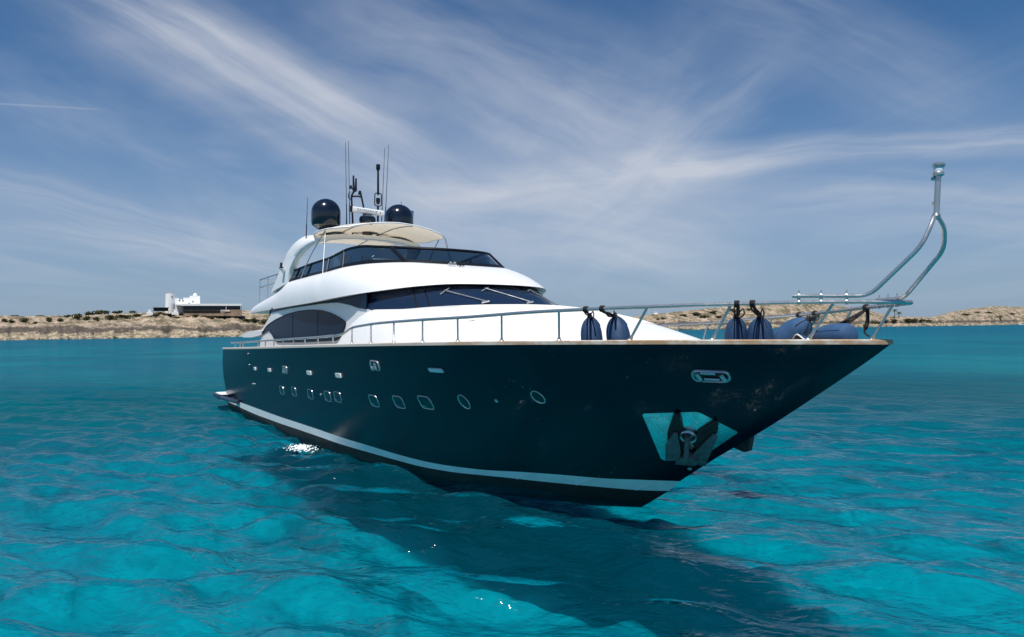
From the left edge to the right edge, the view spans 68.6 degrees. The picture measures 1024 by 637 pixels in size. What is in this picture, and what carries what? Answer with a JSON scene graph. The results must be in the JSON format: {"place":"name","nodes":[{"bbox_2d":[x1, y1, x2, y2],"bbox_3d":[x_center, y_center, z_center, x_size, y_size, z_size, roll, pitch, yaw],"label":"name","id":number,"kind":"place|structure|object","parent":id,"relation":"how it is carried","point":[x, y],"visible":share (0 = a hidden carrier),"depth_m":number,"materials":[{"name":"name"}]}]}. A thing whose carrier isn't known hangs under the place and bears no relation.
{"place":"outdoors","nodes":[
{"label":"outdoors","id":0,"kind":"place"},
{"bbox_2d":[0,325,1023,636],"bbox_3d":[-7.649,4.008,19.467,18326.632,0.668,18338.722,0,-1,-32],"label":"water","id":1,"kind":"structure","parent":0,"point":[106,417],"depth_m":14.84,"materials":[{"name":"teal liquid"}]},
{"bbox_2d":[278,443,319,452],"bbox_3d":[-6.290,3.988,23.185,2.692,0.150,1.449,-1,-1,40],"label":"foam","id":2,"kind":"object","parent":1,"relation":"on","point":[303,447],"visible":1,"depth_m":23.01,"materials":[{"name":"white"}]},
{"bbox_2d":[213,141,946,502],"bbox_3d":[-2.570,-0.916,24.613,8.100,12.600,32.955,1,-1,-32],"label":"motor yacht","id":3,"kind":"object","parent":1,"relation":"on","point":[447,363],"visible":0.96,"depth_m":16.57,"materials":[{"name":"black paint"}]},
{"bbox_2d":[581,306,602,339],"bbox_3d":[1.452,0.208,13.545,0.401,0.848,0.844,-1,-1,2],"label":"fender","id":4,"kind":"object","parent":3,"relation":"on","point":[591,328],"visible":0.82,"depth_m":13.62,"materials":[{"name":"blue fabric"}]},
{"bbox_2d":[599,305,629,339],"bbox_3d":[1.847,0.199,13.262,0.851,0.854,0.454,1,-2,-71],"label":"fender","id":5,"kind":"object","parent":3,"relation":"on","point":[617,328],"visible":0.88,"depth_m":13.30,"materials":[{"name":"blue fabric"}]},
{"bbox_2d":[724,300,746,339],"bbox_3d":[3.620,0.149,12.260,0.380,0.869,0.966,-1,-1,23],"label":"fender","id":6,"kind":"object","parent":3,"relation":"on","point":[736,328],"visible":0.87,"depth_m":12.38,"materials":[{"name":"blue fabric"}]},
{"bbox_2d":[747,300,773,338],"bbox_3d":[4.014,0.147,12.087,0.428,0.878,0.947,-1,-1,13],"label":"fender","id":7,"kind":"object","parent":3,"relation":"on","point":[760,326],"visible":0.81,"depth_m":12.18,"materials":[{"name":"blue fabric"}]},
{"bbox_2d":[774,312,807,338],"bbox_3d":[5.595,0.223,15.040,0.679,0.720,1.515,-1,-1,21],"label":"fender","id":8,"kind":"object","parent":3,"relation":"on","point":[777,330],"visible":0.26,"depth_m":14.57,"materials":[{"name":"blue fabric"}]},
{"bbox_2d":[776,310,819,338],"bbox_3d":[5.573,0.229,14.482,0.659,0.781,1.633,-1,-1,32],"label":"fender","id":9,"kind":"object","parent":3,"relation":"on","point":[799,326],"visible":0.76,"depth_m":13.80,"materials":[{"name":"blue fabric"}]},
{"bbox_2d":[792,334,806,338],"bbox_3d":[4.851,0.348,12.133,0.476,0.198,0.563,1,-1,-32],"label":"cleat","id":10,"kind":"object","parent":3,"relation":"on","point":[797,336],"visible":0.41,"depth_m":12.15,"materials":[{"name":"silver metal"}]},
{"bbox_2d":[812,304,869,338],"bbox_3d":[5.622,0.121,12.668,1.006,0.739,0.820,-1,-1,9],"label":"fender","id":11,"kind":"object","parent":3,"relation":"on","point":[844,329],"visible":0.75,"depth_m":12.55,"materials":[{"name":"blue fabric"}]},
{"bbox_2d":[0,409,1023,636],"bbox_3d":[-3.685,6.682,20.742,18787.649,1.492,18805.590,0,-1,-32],"label":"sea bed","id":12,"kind":"object","parent":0,"point":[478,601],"depth_m":18.57,"materials":[{"name":"teal sand"}]},
{"bbox_2d":[0,304,1023,339],"bbox_3d":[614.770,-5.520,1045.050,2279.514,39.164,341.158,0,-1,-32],"label":"headland","id":13,"kind":"structure","parent":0,"point":[162,325],"depth_m":407.57,"materials":[{"name":"beige stone"}]},
{"bbox_2d":[19,317,28,321],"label":"shrub","id":14,"kind":"object","parent":13,"relation":"on","point":[23,319],"visible":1,"depth_m":362.15,"materials":[{"name":"green plant"}]},
{"bbox_2d":[71,313,81,318],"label":"shrub","id":15,"kind":"object","parent":13,"relation":"on","point":[79,315],"visible":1,"depth_m":378.11,"materials":[{"name":"green plant"}]},
{"bbox_2d":[92,310,102,314],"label":"shrub","id":16,"kind":"object","parent":13,"relation":"on","point":[98,312],"visible":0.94,"depth_m":402.90,"materials":[{"name":"green plant"}]},
{"bbox_2d":[104,315,116,319],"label":"shrub","id":17,"kind":"object","parent":13,"relation":"on","point":[109,317],"visible":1,"depth_m":384.66,"materials":[{"name":"green plant"}]},
{"bbox_2d":[115,315,134,317],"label":"shrub","id":18,"kind":"object","parent":13,"relation":"on","point":[125,316],"visible":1,"depth_m":392.05,"materials":[{"name":"green plant"}]},
{"bbox_2d":[153,307,168,313],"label":"pergola","id":19,"kind":"object","parent":13,"relation":"on","point":[163,309],"visible":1,"depth_m":405.30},
{"bbox_2d":[165,293,174,313],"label":"mill tower","id":20,"kind":"structure","parent":13,"relation":"on","point":[169,301],"depth_m":411.21,"materials":[{"name":"paint"}]},
{"bbox_2d":[172,309,177,314],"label":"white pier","id":21,"kind":"structure","parent":13,"relation":"on","point":[174,312],"depth_m":405.04,"materials":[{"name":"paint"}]},
{"bbox_2d":[174,293,199,313],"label":"white house","id":22,"kind":"structure","parent":13,"relation":"on","point":[194,299],"depth_m":415.83,"materials":[{"name":"paint"}]},
{"bbox_2d":[176,304,241,315],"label":"restaurant pavilion","id":23,"kind":"structure","parent":13,"relation":"on","point":[203,309],"depth_m":413.04,"materials":[{"name":"paint"}]},
{"bbox_2d":[257,318,267,323],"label":"shrub","id":24,"kind":"object","parent":13,"relation":"on","point":[263,321],"visible":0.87,"depth_m":418.38,"materials":[{"name":"green plant"}]},
{"bbox_2d":[0,0,1023,316],"label":"sky","id":25,"kind":"structure","parent":0,"point":[607,153],"materials":[{"name":"blue"}]}
]}

